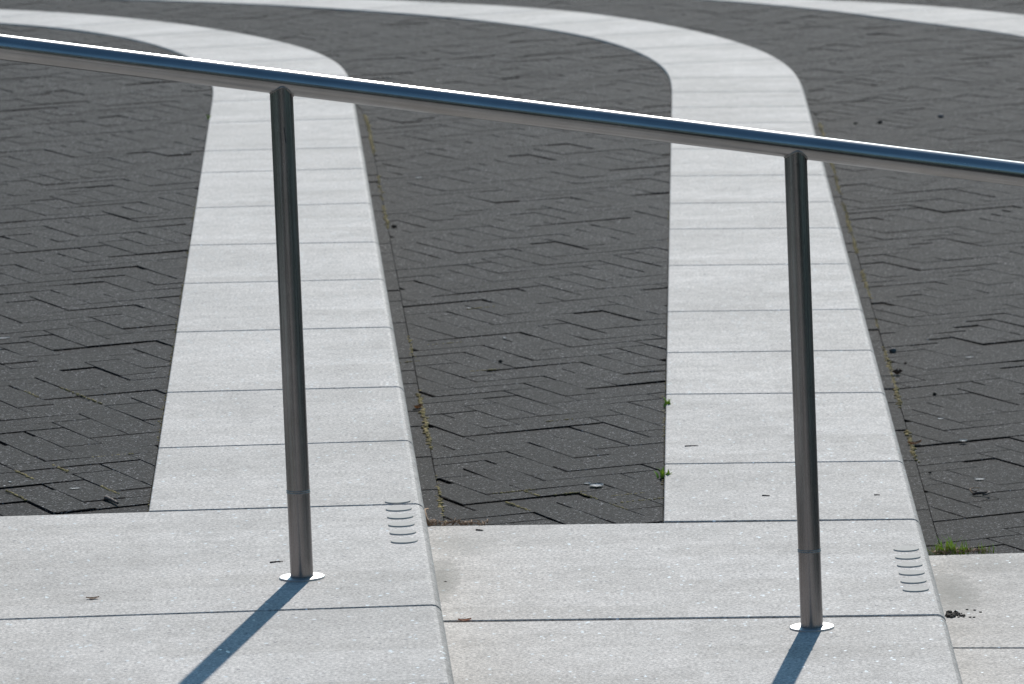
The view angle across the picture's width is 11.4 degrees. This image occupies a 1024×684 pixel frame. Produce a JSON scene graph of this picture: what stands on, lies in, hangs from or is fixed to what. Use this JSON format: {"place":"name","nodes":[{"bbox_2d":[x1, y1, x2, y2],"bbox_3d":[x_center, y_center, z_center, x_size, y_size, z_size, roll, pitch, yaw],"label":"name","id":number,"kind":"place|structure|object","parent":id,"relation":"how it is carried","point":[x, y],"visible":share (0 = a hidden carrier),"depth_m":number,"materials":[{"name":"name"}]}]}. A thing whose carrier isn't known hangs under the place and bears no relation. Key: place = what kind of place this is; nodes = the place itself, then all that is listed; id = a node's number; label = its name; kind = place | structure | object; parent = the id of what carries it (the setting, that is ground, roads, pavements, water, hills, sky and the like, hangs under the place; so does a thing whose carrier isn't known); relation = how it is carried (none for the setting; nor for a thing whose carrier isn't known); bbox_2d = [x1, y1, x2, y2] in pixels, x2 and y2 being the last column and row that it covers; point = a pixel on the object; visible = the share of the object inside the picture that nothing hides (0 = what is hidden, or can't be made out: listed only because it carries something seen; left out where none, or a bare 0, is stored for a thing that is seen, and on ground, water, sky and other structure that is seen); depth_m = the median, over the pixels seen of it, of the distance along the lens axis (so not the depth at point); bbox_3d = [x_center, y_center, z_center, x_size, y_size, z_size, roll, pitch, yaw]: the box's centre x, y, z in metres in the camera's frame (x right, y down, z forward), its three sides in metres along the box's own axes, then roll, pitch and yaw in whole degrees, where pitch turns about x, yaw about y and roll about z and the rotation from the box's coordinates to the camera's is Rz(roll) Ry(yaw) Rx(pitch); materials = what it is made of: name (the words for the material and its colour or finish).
{"place":"outdoors","nodes":[
{"label":"outdoors","id":0,"kind":"place"},
{"bbox_2d":[0,24,212,515],"bbox_3d":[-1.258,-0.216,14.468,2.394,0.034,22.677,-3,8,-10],"label":"brick paving","id":1,"kind":"structure","parent":0,"point":[100,173],"depth_m":14.30,"materials":[{"name":"grey brick"}]},
{"bbox_2d":[104,495,118,503],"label":"twig","id":2,"kind":"object","parent":1,"relation":"on","point":[106,497],"visible":1,"depth_m":10.28,"materials":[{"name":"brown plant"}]},
{"bbox_2d":[147,201,196,510],"bbox_3d":[-0.855,-0.054,13.073,0.017,0.006,6.000,-2,8,-2],"label":"moss","id":3,"kind":"object","parent":1,"relation":"on","point":[173,347],"visible":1,"depth_m":12.54,"materials":[{"name":"green plant"}]},
{"bbox_2d":[0,0,670,525],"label":"brick paving","id":4,"kind":"structure","parent":0,"point":[550,244],"depth_m":15.63,"materials":[{"name":"grey brick"}]},
{"bbox_2d":[5,306,663,510],"bbox_3d":[-0.406,0.106,12.377,1.457,0.171,4.100,-2,8,0],"label":"moss","id":5,"kind":"object","parent":4,"relation":"on","point":[113,491],"visible":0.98,"depth_m":11.12,"materials":[{"name":"green plant"}]},
{"bbox_2d":[362,115,445,522],"bbox_3d":[-0.337,-0.183,15.113,0.031,0.010,11.001,-2,8,-2],"label":"moss","id":6,"kind":"object","parent":4,"relation":"on","point":[420,400],"visible":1,"depth_m":12.66,"materials":[{"name":"green plant"}]},
{"bbox_2d":[424,508,430,525],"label":"twig","id":7,"kind":"object","parent":4,"relation":"on","point":[428,521],"visible":0.74,"depth_m":10.81,"materials":[{"name":"grey plant"}]},
{"bbox_2d":[429,518,492,525],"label":"leaf litter","id":8,"kind":"object","parent":4,"relation":"on","point":[461,522],"visible":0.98,"depth_m":10.82,"materials":[{"name":"brown plant"}]},
{"bbox_2d":[590,483,602,486],"bbox_3d":[0.186,0.315,11.259,0.030,0.006,0.046,-3,8,-6],"label":"scrap","id":9,"kind":"object","parent":4,"relation":"on","point":[596,484],"visible":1,"depth_m":11.27,"materials":[{"name":"white paper"}]},
{"bbox_2d":[653,467,671,478],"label":"weed","id":10,"kind":"object","parent":4,"relation":"on","point":[662,474],"visible":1,"depth_m":11.36,"materials":[{"name":"green plant"}]},
{"bbox_2d":[374,80,671,522],"bbox_3d":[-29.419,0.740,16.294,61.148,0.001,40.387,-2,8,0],"label":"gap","id":11,"kind":"object","parent":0,"point":[667,315],"visible":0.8,"depth_m":14.15,"materials":[{"name":"black"}]},
{"bbox_2d":[0,9,453,683],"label":"stone step","id":12,"kind":"object","parent":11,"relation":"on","point":[182,583],"visible":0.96,"depth_m":10.33,"materials":[{"name":"concrete"}]},
{"bbox_2d":[660,211,669,489],"bbox_3d":[0.419,-0.050,13.930,0.016,0.006,5.560,-2,8,2],"label":"moss","id":13,"kind":"object","parent":11,"relation":"on","point":[665,383],"visible":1,"depth_m":12.30,"materials":[{"name":"green plant"}]},
{"bbox_2d":[396,0,1023,555],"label":"brick paving","id":14,"kind":"structure","parent":0,"point":[938,260],"depth_m":17.50,"materials":[{"name":"grey brick"}]},
{"bbox_2d":[818,123,945,554],"bbox_3d":[1.096,-0.163,15.818,0.028,0.009,11.011,-2,8,2],"label":"moss","id":15,"kind":"object","parent":14,"relation":"on","point":[889,363],"visible":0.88,"depth_m":15.05,"materials":[{"name":"green plant"}]},
{"bbox_2d":[889,348,896,352],"bbox_3d":[1.070,0.024,14.390,0.020,0.016,0.019,-4,8,-15],"label":"pebble","id":16,"kind":"object","parent":14,"relation":"on","point":[892,350],"visible":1,"depth_m":14.38,"materials":[{"name":"stone"}]},
{"bbox_2d":[892,368,902,374],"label":"leaf","id":17,"kind":"object","parent":14,"relation":"on","point":[896,371],"visible":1,"depth_m":13.94,"materials":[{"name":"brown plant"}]},
{"bbox_2d":[927,543,955,554],"bbox_3d":[0.943,0.452,11.216,0.078,0.030,0.058,-2,8,0],"label":"grass tuft","id":18,"kind":"object","parent":14,"relation":"on","point":[932,550],"visible":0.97,"depth_m":11.21,"materials":[{"name":"green plant"}]},
{"bbox_2d":[936,535,962,554],"bbox_3d":[0.957,0.445,11.204,0.064,0.046,0.033,-1,8,11],"label":"grass tuft","id":19,"kind":"object","parent":14,"relation":"on","point":[950,544],"visible":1,"depth_m":11.21,"materials":[{"name":"green plant"}]},
{"bbox_2d":[927,547,988,554],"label":"leaf litter","id":20,"kind":"object","parent":14,"relation":"on","point":[957,552],"visible":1,"depth_m":11.20,"materials":[{"name":"brown plant"}]},
{"bbox_2d":[955,539,969,554],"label":"grass tuft","id":21,"kind":"object","parent":14,"relation":"on","point":[964,548],"visible":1,"depth_m":11.20,"materials":[{"name":"green plant"}]},
{"bbox_2d":[967,542,996,553],"bbox_3d":[1.029,0.451,11.210,0.066,0.028,0.037,-2,8,0],"label":"grass tuft","id":22,"kind":"object","parent":14,"relation":"on","point":[983,549],"visible":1,"depth_m":11.21,"materials":[{"name":"green plant"}]},
{"bbox_2d":[835,0,1023,14],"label":"brick paving","id":23,"kind":"structure","parent":0,"point":[1011,6],"depth_m":30.10,"materials":[{"name":"grey brick"}]},
{"bbox_2d":[972,491,989,495],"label":"twig","id":24,"kind":"object","parent":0,"point":[983,493],"visible":1,"depth_m":11.96,"materials":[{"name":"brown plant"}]},
{"label":"paving bed","id":25,"kind":"structure","parent":0,"visible":0},
{"bbox_2d":[138,0,962,683],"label":"stone step","id":26,"kind":"object","parent":25,"relation":"on","point":[700,584],"visible":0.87,"depth_m":10.89,"materials":[{"name":"concrete"}]},
{"bbox_2d":[0,34,1023,631],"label":"handrail","id":27,"kind":"object","parent":26,"relation":"on","point":[282,88],"visible":1,"depth_m":9.29,"materials":[{"name":"metal"}]},
{"bbox_2d":[664,398,671,406],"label":"weed","id":28,"kind":"object","parent":26,"relation":"on","point":[667,402],"visible":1,"depth_m":12.40,"materials":[{"name":"green plant"}]},
{"label":"ground","id":29,"kind":"structure","parent":0,"visible":0},
{"bbox_2d":[710,0,1023,683],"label":"stone step","id":30,"kind":"object","parent":29,"relation":"on","point":[988,644],"visible":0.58,"depth_m":10.78,"materials":[{"name":"concrete"}]},
{"bbox_2d":[945,609,981,617],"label":"soil","id":31,"kind":"structure","parent":30,"relation":"on","point":[951,614],"depth_m":10.47,"materials":[{"name":"black soil"}]}
]}

